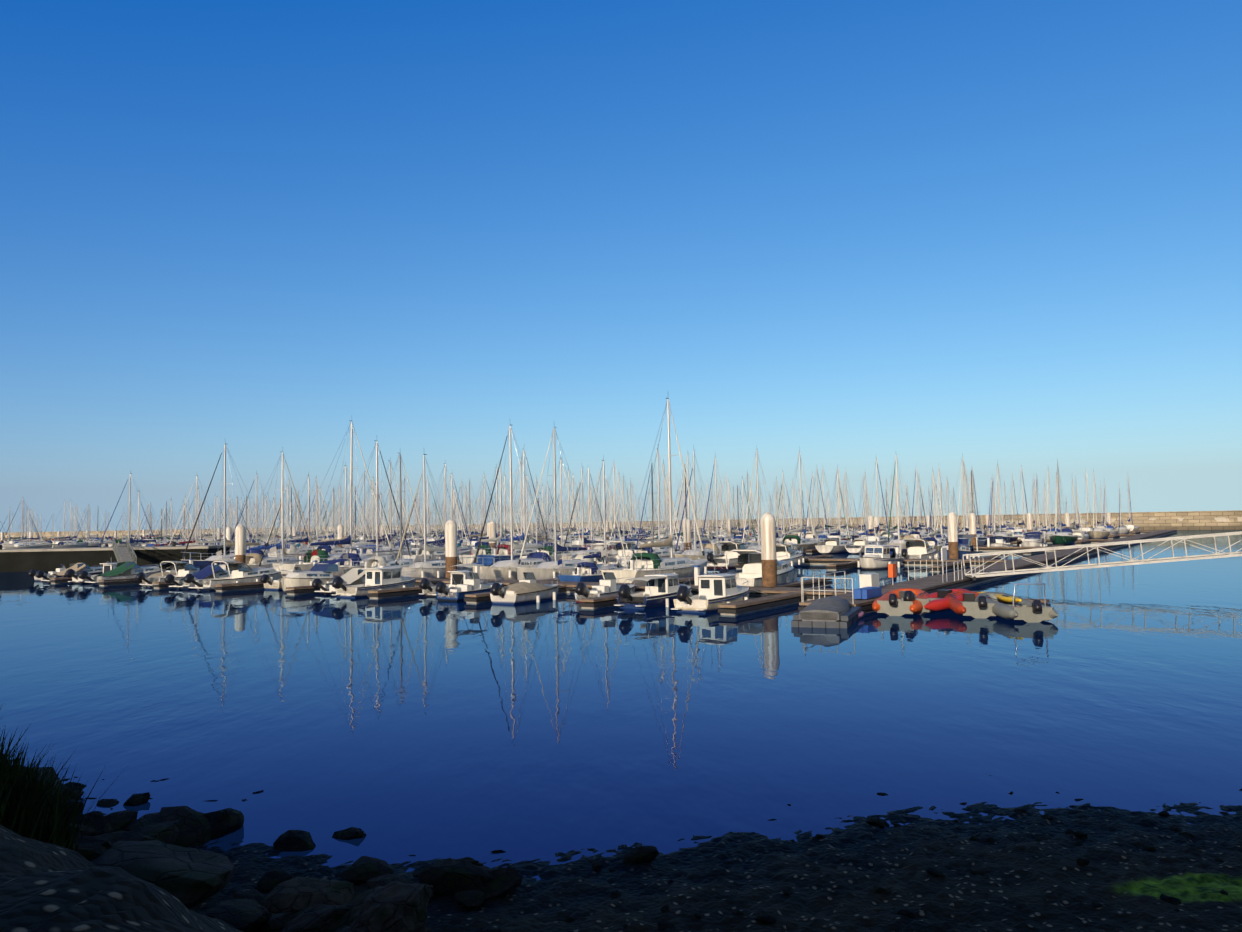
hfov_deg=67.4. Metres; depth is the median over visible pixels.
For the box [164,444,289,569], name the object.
sailboat
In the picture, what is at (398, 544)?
sailboat
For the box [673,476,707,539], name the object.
sailboat
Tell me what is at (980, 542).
sailboat
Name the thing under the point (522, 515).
sailboat
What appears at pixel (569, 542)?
sailboat
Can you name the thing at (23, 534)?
sailboat
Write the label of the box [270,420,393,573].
sailboat
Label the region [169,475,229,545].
sailboat
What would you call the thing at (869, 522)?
mooring pile
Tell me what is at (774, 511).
sailboat
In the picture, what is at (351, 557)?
sailboat
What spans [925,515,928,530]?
mooring pile
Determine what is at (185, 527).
sailboat
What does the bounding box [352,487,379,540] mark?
sailboat
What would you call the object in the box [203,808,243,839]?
shore rock
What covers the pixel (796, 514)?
sailboat
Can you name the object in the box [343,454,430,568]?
sailboat
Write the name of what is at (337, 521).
sailboat
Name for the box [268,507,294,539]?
sailboat
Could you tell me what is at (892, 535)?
sailboat
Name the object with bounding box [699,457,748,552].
sailboat
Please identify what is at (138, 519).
sailboat
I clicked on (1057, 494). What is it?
sailboat
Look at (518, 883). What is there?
shore rock
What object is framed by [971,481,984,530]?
sailboat
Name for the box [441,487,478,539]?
sailboat
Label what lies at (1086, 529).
sailboat
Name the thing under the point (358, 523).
sailboat
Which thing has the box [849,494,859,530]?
sailboat
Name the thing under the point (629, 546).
motorboat
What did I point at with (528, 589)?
motorboat
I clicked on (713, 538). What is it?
sailboat
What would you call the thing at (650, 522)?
sailboat
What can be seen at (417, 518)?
sailboat
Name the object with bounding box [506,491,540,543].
sailboat
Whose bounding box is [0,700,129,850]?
bank grass
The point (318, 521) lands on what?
sailboat
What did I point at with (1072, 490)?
sailboat
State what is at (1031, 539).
motorboat
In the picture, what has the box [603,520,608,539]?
mooring pile
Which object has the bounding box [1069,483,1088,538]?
sailboat
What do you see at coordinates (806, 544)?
sailboat
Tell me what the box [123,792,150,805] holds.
shore rock
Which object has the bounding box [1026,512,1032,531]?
mooring pile
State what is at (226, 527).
sailboat
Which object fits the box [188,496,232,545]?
sailboat
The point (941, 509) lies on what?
sailboat
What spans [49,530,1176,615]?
marina pontoons
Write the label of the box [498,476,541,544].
sailboat
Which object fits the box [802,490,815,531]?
sailboat
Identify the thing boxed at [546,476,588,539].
sailboat
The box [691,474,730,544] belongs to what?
sailboat
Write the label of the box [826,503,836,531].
sailboat
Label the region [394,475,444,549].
sailboat
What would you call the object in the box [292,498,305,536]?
sailboat
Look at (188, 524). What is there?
sailboat
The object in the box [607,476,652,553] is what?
sailboat
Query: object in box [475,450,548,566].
sailboat
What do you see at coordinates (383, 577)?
motorboat
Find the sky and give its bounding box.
[0,0,1241,532]
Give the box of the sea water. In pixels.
[0,530,1241,880]
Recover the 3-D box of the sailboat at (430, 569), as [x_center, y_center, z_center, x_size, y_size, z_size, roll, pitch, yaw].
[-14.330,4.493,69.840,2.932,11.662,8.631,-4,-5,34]
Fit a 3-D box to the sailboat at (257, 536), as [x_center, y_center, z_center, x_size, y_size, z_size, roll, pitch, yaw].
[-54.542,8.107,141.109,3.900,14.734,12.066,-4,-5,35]
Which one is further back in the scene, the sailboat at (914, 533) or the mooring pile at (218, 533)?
the mooring pile at (218, 533)
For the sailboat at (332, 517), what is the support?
on the sea water
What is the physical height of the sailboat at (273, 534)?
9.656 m
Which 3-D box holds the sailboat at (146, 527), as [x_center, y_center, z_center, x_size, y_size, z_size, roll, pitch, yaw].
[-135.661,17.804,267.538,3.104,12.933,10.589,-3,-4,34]
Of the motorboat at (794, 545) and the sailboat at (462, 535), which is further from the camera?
the sailboat at (462, 535)
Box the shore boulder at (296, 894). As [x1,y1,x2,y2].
[261,876,354,913]
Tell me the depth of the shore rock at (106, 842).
8.29 m
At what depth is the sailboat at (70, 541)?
235.11 m
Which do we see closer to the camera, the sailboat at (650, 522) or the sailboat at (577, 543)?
the sailboat at (577, 543)
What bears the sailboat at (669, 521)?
on the sea water
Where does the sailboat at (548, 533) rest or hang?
on the sea water
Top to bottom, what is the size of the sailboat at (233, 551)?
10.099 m
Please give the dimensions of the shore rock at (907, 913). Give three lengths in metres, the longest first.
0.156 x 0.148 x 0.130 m
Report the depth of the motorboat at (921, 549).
83.23 m
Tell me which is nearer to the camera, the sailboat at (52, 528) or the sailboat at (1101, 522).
the sailboat at (1101, 522)
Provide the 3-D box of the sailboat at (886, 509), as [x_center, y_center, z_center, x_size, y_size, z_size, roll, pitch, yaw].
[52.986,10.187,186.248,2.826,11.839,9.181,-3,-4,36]
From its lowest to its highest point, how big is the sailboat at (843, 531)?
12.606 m
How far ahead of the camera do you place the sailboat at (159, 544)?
132.88 m
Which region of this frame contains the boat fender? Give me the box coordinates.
[858,611,863,617]
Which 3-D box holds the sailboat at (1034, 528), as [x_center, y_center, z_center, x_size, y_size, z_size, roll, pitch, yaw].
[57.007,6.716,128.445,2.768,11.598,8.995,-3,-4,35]
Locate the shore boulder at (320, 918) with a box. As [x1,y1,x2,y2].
[281,904,349,931]
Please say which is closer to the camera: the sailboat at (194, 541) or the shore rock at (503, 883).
the shore rock at (503, 883)
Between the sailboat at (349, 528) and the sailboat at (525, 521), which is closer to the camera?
the sailboat at (349, 528)
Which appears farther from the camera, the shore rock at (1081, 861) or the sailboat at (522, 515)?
the sailboat at (522, 515)
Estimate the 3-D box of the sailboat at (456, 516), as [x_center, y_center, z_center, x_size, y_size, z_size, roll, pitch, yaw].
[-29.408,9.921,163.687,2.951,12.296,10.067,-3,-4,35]
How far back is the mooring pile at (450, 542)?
62.67 m
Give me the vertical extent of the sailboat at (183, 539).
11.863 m
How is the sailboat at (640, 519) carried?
on the sea water
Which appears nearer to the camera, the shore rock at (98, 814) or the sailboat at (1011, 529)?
the shore rock at (98, 814)
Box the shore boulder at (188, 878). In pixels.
[90,840,233,908]
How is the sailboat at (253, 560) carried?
on the sea water
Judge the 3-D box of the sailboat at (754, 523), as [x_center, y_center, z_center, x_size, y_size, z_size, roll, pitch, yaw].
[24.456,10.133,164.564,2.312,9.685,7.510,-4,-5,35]
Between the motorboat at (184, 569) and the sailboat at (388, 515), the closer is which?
the motorboat at (184, 569)
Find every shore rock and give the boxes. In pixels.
[11,765,63,802]
[59,785,83,799]
[60,842,105,860]
[61,829,112,848]
[63,782,86,789]
[64,814,113,835]
[69,823,96,835]
[84,811,103,817]
[97,799,118,806]
[97,831,156,842]
[101,810,137,832]
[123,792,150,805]
[124,812,158,830]
[131,820,179,843]
[157,806,210,847]
[195,905,267,931]
[197,901,217,911]
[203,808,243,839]
[233,890,266,904]
[255,912,296,931]
[257,868,293,892]
[273,830,315,851]
[332,827,365,839]
[337,856,393,884]
[366,873,414,889]
[418,860,492,896]
[419,858,457,883]
[454,890,484,909]
[474,867,521,900]
[478,866,493,871]
[491,850,505,852]
[492,870,522,887]
[622,846,658,864]
[756,913,776,923]
[812,866,820,871]
[866,817,889,826]
[873,884,890,894]
[897,908,913,918]
[926,867,944,876]
[969,835,979,840]
[986,837,994,841]
[1074,830,1087,838]
[1076,857,1088,865]
[1158,811,1169,814]
[1160,894,1180,904]
[1220,890,1227,894]
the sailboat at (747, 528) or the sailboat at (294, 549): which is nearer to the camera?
the sailboat at (294, 549)
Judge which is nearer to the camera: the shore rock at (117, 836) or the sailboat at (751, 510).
the shore rock at (117, 836)
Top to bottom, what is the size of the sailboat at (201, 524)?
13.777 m
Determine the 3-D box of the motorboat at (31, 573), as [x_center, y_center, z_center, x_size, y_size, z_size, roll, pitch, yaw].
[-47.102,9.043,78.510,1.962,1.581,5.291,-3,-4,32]
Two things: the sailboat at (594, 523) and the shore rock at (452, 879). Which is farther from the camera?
the sailboat at (594, 523)
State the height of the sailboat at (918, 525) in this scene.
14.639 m
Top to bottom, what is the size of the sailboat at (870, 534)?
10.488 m
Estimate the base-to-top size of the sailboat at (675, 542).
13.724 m
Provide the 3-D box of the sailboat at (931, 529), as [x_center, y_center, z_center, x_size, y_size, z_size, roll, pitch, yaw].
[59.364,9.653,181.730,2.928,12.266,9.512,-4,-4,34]
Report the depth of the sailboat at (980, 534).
132.44 m
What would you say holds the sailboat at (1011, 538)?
on the sea water
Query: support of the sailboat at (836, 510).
on the sea water
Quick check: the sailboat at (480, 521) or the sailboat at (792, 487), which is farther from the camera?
the sailboat at (480, 521)
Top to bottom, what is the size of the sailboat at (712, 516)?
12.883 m
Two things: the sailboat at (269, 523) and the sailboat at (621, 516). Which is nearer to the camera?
the sailboat at (269, 523)
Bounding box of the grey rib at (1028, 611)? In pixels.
[975,583,1057,622]
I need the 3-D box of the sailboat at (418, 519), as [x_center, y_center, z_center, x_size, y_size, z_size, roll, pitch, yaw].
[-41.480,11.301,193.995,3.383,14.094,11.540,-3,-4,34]
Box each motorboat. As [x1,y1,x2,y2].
[28,564,65,580]
[35,563,102,582]
[64,561,122,583]
[78,561,166,584]
[135,561,223,586]
[142,566,177,583]
[164,565,231,588]
[184,560,286,590]
[260,560,309,589]
[264,559,350,591]
[312,568,365,594]
[332,556,417,597]
[381,539,415,549]
[419,557,487,596]
[435,564,505,601]
[490,572,575,604]
[574,572,642,602]
[596,541,635,566]
[614,564,696,608]
[671,553,764,612]
[707,541,759,568]
[719,549,808,586]
[776,543,807,566]
[781,529,804,556]
[850,544,903,569]
[899,538,937,558]
[931,534,981,558]
[987,531,1012,546]
[1012,528,1025,538]
[1020,532,1046,546]
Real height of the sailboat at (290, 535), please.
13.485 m
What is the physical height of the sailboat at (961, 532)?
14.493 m
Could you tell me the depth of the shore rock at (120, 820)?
12.19 m
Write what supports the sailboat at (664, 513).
on the sea water
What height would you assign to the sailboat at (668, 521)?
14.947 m
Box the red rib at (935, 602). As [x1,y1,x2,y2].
[902,588,968,614]
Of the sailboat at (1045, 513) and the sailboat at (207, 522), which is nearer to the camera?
the sailboat at (1045, 513)
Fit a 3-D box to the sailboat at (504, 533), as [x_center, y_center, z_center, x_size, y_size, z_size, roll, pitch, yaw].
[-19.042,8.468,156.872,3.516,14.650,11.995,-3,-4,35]
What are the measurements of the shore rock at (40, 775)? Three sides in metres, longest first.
1.054 x 0.875 x 0.563 m
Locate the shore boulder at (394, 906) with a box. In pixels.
[327,881,432,931]
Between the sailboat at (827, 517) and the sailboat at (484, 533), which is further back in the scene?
the sailboat at (827, 517)
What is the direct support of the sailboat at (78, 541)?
on the sea water
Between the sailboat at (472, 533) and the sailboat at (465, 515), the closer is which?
the sailboat at (472, 533)
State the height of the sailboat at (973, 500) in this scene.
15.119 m
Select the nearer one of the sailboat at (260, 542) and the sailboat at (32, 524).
the sailboat at (260, 542)
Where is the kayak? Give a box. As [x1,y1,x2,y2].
[996,594,1021,602]
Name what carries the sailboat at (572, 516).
on the sea water
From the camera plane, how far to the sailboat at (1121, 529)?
180.03 m
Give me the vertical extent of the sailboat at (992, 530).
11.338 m
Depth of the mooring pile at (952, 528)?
77.87 m
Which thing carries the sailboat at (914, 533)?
on the sea water
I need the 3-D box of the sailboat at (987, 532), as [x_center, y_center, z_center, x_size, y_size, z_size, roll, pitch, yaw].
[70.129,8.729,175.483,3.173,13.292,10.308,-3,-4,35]
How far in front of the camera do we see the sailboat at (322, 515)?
264.58 m
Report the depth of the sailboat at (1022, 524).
159.81 m
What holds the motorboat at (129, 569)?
on the sea water
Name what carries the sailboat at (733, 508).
on the sea water
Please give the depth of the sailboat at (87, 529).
272.56 m
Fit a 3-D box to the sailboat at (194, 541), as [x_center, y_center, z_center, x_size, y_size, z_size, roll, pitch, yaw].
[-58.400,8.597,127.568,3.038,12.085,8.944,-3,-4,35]
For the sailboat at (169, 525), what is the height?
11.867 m
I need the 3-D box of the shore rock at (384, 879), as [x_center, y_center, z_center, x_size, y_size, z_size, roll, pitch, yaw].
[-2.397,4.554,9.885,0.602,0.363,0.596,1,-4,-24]
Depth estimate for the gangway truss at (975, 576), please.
52.31 m
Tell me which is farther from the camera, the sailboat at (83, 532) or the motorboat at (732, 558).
the sailboat at (83, 532)
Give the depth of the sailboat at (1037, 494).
170.99 m
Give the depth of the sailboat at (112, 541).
246.61 m
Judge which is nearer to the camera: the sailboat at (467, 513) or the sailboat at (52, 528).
the sailboat at (467, 513)
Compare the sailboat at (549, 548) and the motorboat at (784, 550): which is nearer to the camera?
the motorboat at (784, 550)
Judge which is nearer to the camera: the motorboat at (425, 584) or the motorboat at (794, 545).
the motorboat at (425, 584)
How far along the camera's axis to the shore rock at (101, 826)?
10.56 m
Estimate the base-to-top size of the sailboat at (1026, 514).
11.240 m
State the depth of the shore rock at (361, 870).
10.38 m
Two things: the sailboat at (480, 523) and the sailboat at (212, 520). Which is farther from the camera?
the sailboat at (212, 520)
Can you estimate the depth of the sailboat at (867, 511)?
187.67 m
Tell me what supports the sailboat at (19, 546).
on the sea water
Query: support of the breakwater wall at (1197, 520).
in the sea water
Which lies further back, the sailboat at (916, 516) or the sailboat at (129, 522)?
the sailboat at (916, 516)
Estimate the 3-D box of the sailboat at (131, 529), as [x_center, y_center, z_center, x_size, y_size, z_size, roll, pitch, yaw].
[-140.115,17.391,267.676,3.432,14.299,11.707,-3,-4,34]
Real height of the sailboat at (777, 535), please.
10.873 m
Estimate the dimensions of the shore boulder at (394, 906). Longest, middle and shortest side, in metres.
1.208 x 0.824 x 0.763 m
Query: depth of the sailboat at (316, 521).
130.25 m
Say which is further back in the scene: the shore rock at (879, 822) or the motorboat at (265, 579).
the motorboat at (265, 579)
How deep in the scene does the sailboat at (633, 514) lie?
203.17 m
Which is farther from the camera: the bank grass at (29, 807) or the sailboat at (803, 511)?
the sailboat at (803, 511)
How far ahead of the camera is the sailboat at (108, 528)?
302.93 m
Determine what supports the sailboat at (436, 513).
on the sea water
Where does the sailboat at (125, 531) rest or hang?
on the sea water
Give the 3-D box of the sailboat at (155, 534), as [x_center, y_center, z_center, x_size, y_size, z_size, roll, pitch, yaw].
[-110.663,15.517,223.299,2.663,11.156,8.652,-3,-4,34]
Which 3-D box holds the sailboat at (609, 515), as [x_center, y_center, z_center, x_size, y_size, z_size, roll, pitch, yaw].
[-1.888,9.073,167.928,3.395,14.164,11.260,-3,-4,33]
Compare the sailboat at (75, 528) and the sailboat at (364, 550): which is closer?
the sailboat at (364, 550)
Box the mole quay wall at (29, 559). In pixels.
[0,542,230,571]
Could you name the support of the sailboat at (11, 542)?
on the sea water
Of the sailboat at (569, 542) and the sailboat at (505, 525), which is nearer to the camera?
the sailboat at (569, 542)
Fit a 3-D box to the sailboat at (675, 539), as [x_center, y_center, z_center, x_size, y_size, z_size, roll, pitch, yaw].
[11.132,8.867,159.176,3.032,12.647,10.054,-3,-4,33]
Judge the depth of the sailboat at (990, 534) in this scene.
143.09 m
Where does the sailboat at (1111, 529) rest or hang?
on the sea water
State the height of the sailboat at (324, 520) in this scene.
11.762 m
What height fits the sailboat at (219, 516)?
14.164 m
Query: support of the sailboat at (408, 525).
on the sea water
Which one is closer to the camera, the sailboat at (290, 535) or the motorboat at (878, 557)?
the motorboat at (878, 557)
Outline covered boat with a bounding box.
[791,596,861,627]
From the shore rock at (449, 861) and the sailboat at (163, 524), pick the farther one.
the sailboat at (163, 524)
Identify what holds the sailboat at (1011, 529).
on the sea water
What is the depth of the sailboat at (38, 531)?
313.85 m
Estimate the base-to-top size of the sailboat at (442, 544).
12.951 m
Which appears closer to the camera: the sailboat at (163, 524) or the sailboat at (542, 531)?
the sailboat at (542, 531)
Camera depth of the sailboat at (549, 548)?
91.94 m
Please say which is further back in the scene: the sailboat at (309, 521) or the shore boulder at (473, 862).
the sailboat at (309, 521)
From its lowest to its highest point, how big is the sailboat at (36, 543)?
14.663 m
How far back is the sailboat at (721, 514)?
170.03 m
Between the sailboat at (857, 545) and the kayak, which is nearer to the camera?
the kayak
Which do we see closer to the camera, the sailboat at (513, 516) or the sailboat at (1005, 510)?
the sailboat at (513, 516)
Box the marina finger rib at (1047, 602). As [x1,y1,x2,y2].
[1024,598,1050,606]
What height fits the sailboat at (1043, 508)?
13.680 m
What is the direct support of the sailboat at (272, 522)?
on the sea water
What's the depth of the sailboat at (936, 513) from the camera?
200.21 m
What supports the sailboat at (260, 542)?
on the sea water
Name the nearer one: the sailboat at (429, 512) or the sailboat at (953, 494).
the sailboat at (953, 494)
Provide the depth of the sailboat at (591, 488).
211.14 m
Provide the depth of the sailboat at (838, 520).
123.22 m
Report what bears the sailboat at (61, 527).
on the sea water
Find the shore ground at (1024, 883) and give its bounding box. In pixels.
[0,799,1241,931]
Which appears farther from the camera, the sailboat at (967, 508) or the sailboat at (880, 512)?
the sailboat at (880, 512)
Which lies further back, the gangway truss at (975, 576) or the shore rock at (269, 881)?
the gangway truss at (975, 576)
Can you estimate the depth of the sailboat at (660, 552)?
84.87 m
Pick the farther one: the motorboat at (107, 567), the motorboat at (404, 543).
the motorboat at (404, 543)
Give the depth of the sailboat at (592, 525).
103.59 m
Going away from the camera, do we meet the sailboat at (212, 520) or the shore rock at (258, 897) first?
the shore rock at (258, 897)
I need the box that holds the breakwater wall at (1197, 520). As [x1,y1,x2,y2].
[0,510,1241,539]
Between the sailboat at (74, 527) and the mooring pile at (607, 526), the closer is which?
the mooring pile at (607, 526)
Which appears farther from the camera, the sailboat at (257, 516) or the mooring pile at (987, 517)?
the sailboat at (257, 516)
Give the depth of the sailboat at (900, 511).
218.68 m
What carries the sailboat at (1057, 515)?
on the sea water
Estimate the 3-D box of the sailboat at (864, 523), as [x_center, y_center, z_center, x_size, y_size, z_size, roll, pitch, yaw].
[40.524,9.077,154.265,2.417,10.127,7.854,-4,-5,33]
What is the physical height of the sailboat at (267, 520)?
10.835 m
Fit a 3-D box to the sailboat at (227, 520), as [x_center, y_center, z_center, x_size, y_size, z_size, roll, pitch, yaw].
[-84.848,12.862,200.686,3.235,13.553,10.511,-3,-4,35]
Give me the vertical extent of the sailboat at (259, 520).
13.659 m
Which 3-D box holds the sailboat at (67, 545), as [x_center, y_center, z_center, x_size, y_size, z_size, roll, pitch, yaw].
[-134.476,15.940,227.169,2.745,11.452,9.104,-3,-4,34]
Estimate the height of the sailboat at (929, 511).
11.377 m
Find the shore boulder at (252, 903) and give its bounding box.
[215,898,268,931]
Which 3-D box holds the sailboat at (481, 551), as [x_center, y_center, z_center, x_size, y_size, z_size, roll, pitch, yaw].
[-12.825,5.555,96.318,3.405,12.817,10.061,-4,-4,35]
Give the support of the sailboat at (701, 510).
on the sea water
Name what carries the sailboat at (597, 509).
on the sea water
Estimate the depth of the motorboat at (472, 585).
50.30 m
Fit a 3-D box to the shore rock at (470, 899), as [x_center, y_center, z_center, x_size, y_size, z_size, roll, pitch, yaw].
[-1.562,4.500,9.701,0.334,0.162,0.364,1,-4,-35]
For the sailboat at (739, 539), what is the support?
on the sea water
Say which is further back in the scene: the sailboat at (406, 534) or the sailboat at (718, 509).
the sailboat at (718, 509)
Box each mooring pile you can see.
[217,527,220,540]
[226,526,231,548]
[235,524,245,562]
[337,524,343,547]
[439,519,456,578]
[489,521,495,548]
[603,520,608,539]
[683,517,691,550]
[755,512,776,587]
[868,515,873,533]
[874,516,877,527]
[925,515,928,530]
[947,512,958,558]
[968,513,976,546]
[986,514,989,529]
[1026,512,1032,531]
[1065,512,1069,527]
[1106,512,1110,525]
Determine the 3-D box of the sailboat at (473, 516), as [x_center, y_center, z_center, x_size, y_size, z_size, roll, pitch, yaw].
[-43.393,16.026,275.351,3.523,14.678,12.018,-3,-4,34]
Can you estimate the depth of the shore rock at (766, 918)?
8.93 m
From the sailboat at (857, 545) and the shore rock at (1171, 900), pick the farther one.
the sailboat at (857, 545)
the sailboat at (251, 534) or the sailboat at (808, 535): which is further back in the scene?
the sailboat at (251, 534)
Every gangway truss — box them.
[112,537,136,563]
[962,531,1241,580]
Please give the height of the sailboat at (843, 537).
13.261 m
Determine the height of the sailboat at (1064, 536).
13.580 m
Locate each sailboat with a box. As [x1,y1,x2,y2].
[0,498,53,547]
[0,507,44,548]
[0,508,32,543]
[2,504,39,544]
[2,514,39,544]
[7,507,44,541]
[9,515,42,541]
[29,518,59,544]
[31,514,47,541]
[35,501,80,543]
[40,501,87,546]
[42,514,59,540]
[48,509,85,547]
[50,507,86,540]
[51,505,91,543]
[63,511,93,540]
[75,505,110,540]
[75,507,112,546]
[77,516,99,542]
[81,512,109,539]
[94,510,124,545]
[98,470,177,546]
[100,513,111,540]
[101,492,156,546]
[106,511,141,546]
[112,509,142,540]
[116,505,141,540]
[134,507,164,540]
[135,503,164,540]
[140,510,170,545]
[141,514,159,543]
[142,506,176,541]
[147,499,184,545]
[150,502,191,543]
[154,494,201,545]
[156,502,191,545]
[157,507,178,540]
[160,486,216,545]
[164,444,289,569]
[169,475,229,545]
[170,501,191,540]
[173,501,201,540]
[176,493,223,545]
[180,512,208,541]
[182,498,223,545]
[187,497,216,540]
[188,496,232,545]
[189,501,216,538]
[201,504,223,538]
[202,507,211,538]
[205,499,223,536]
[205,502,235,544]
[215,497,235,542]
[216,452,313,569]
[220,498,265,544]
[221,504,235,533]
[222,497,254,552]
[230,496,266,552]
[232,471,296,549]
[232,498,252,541]
[233,502,261,541]
[234,494,277,541]
[241,501,266,541]
[249,496,271,534]
[249,496,295,546]
[249,499,264,535]
[250,485,307,553]
[250,493,280,543]
[250,501,271,533]
[254,498,285,551]
[258,488,306,543]
[258,499,290,542]
[258,502,279,541]
[259,491,307,567]
[265,475,330,558]
[265,477,324,550]
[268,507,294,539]
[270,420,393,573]
[278,493,312,540]
[284,475,336,547]
[284,494,324,538]
[289,491,335,542]
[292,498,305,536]
[292,498,321,543]
[296,465,371,558]
[296,497,320,539]
[301,485,336,547]
[307,498,330,532]
[309,502,330,539]
[311,440,411,574]
[313,488,348,540]
[313,503,334,541]
[318,486,359,547]
[320,502,336,538]
[323,495,359,538]
[325,487,370,542]
[326,501,357,539]
[331,478,395,553]
[341,494,354,537]
[342,460,417,559]
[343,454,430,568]
[343,509,361,545]
[344,468,402,547]
[348,501,369,538]
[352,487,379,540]
[352,504,375,543]
[358,485,398,538]
[366,487,411,543]
[368,494,398,540]
[374,490,402,540]
[387,476,437,545]
[387,500,407,537]
[393,454,475,577]
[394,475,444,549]
[397,491,438,549]
[398,503,418,538]
[399,463,470,562]
[406,489,443,540]
[406,495,440,539]
[406,506,421,536]
[412,478,460,540]
[416,473,471,550]
[416,492,442,532]
[420,494,443,539]
[423,488,466,544]
[429,489,464,538]
[430,491,468,540]
[430,500,442,530]
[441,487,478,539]
[453,483,479,544]
[457,464,522,563]
[457,478,482,541]
[457,492,478,532]
[458,494,474,534]
[459,474,504,548]
[460,464,516,554]
[468,426,572,579]
[468,486,509,539]
[468,498,484,533]
[470,494,502,537]
[471,494,490,538]
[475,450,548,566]
[493,475,534,541]
[496,496,517,535]
[497,427,616,579]
[498,459,559,544]
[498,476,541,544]
[502,494,519,538]
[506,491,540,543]
[514,490,537,535]
[516,498,542,535]
[520,483,553,540]
[521,479,566,548]
[522,458,582,560]
[527,494,551,542]
[528,483,560,540]
[538,469,586,544]
[543,497,568,540]
[544,495,559,537]
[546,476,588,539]
[558,460,629,581]
[558,467,606,550]
[558,467,617,560]
[563,494,578,533]
[571,484,601,533]
[571,484,603,540]
[571,491,593,536]
[578,494,601,539]
[579,490,615,550]
[580,463,634,549]
[585,472,627,539]
[586,486,618,535]
[596,481,622,537]
[600,398,711,582]
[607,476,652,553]
[608,473,645,539]
[615,498,630,534]
[616,487,639,538]
[617,450,681,566]
[621,478,651,537]
[625,487,647,535]
[627,496,646,542]
[633,459,681,543]
[634,499,647,530]
[635,464,682,549]
[640,495,657,538]
[642,476,678,539]
[643,492,657,530]
[648,487,678,536]
[651,488,677,531]
[656,466,700,547]
[668,483,697,540]
[669,451,730,559]
[672,454,723,551]
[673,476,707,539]
[673,486,696,530]
[677,489,692,532]
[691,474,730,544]
[691,488,710,534]
[692,492,714,534]
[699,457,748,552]
[699,482,722,540]
[704,476,738,539]
[704,488,721,532]
[705,498,718,532]
[709,494,723,533]
[711,484,742,534]
[714,488,725,526]
[719,481,750,541]
[720,476,757,547]
[724,486,741,533]
[725,470,757,539]
[725,488,747,530]
[731,485,755,534]
[739,494,757,534]
[742,445,790,553]
[742,484,757,532]
[746,478,781,544]
[747,499,762,535]
[753,489,765,531]
[755,476,787,543]
[769,487,782,538]
[775,488,789,536]
[776,472,804,541]
[776,483,803,537]
[777,491,792,533]
[782,447,817,552]
[790,487,804,532]
[792,486,805,527]
[797,490,811,529]
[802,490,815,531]
[803,467,828,538]
[804,474,827,544]
[815,468,844,534]
[815,468,852,553]
[819,474,851,540]
[820,495,832,531]
[822,484,849,544]
[823,493,835,531]
[825,489,841,527]
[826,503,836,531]
[832,488,853,532]
[833,485,855,531]
[840,468,865,539]
[845,472,880,553]
[849,477,874,533]
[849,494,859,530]
[854,458,891,544]
[854,499,868,538]
[860,492,880,537]
[862,494,875,531]
[873,489,891,530]
[875,492,893,533]
[876,474,900,539]
[876,480,896,535]
[880,475,906,535]
[883,454,921,553]
[893,480,912,531]
[894,485,912,533]
[901,487,916,531]
[905,476,931,540]
[907,467,934,535]
[913,489,930,531]
[916,471,945,552]
[919,486,932,531]
[923,487,937,533]
[926,477,946,541]
[930,468,958,537]
[931,479,940,533]
[936,485,947,533]
[943,479,958,532]
[944,487,959,530]
[955,455,985,545]
[958,464,981,534]
[958,468,984,533]
[959,478,981,532]
[959,479,977,529]
[965,470,988,543]
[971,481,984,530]
[985,480,1004,534]
[985,494,997,530]
[986,477,1007,536]
[986,483,1005,534]
[988,464,1018,542]
[1000,482,1016,529]
[1006,486,1018,531]
[1007,473,1022,528]
[1008,465,1034,534]
[1021,479,1049,542]
[1022,493,1029,528]
[1024,484,1040,528]
[1032,480,1048,531]
[1036,487,1049,531]
[1041,468,1059,538]
[1041,481,1054,529]
[1046,460,1078,544]
[1051,472,1064,528]
[1052,496,1064,527]
[1063,477,1084,532]
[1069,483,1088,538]
[1076,470,1095,533]
[1087,469,1109,538]
[1094,481,1108,525]
[1098,480,1116,535]
[1114,484,1129,533]
[1121,475,1139,530]
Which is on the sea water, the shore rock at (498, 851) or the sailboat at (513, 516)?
the sailboat at (513, 516)
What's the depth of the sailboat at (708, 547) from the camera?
82.42 m
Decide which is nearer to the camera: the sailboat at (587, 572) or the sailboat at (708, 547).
the sailboat at (587, 572)
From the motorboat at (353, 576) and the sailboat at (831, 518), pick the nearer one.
the motorboat at (353, 576)
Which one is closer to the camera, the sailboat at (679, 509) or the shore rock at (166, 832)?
the shore rock at (166, 832)
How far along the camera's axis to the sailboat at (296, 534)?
187.28 m
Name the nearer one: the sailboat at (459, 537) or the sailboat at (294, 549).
the sailboat at (294, 549)
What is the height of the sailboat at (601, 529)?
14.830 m
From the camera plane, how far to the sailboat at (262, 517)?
279.37 m
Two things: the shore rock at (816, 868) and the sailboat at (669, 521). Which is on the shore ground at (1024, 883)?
the shore rock at (816, 868)
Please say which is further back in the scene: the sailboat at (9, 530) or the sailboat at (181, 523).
the sailboat at (9, 530)
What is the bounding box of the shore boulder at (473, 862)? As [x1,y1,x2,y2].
[413,859,483,876]
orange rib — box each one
[872,588,928,615]
[944,590,995,617]

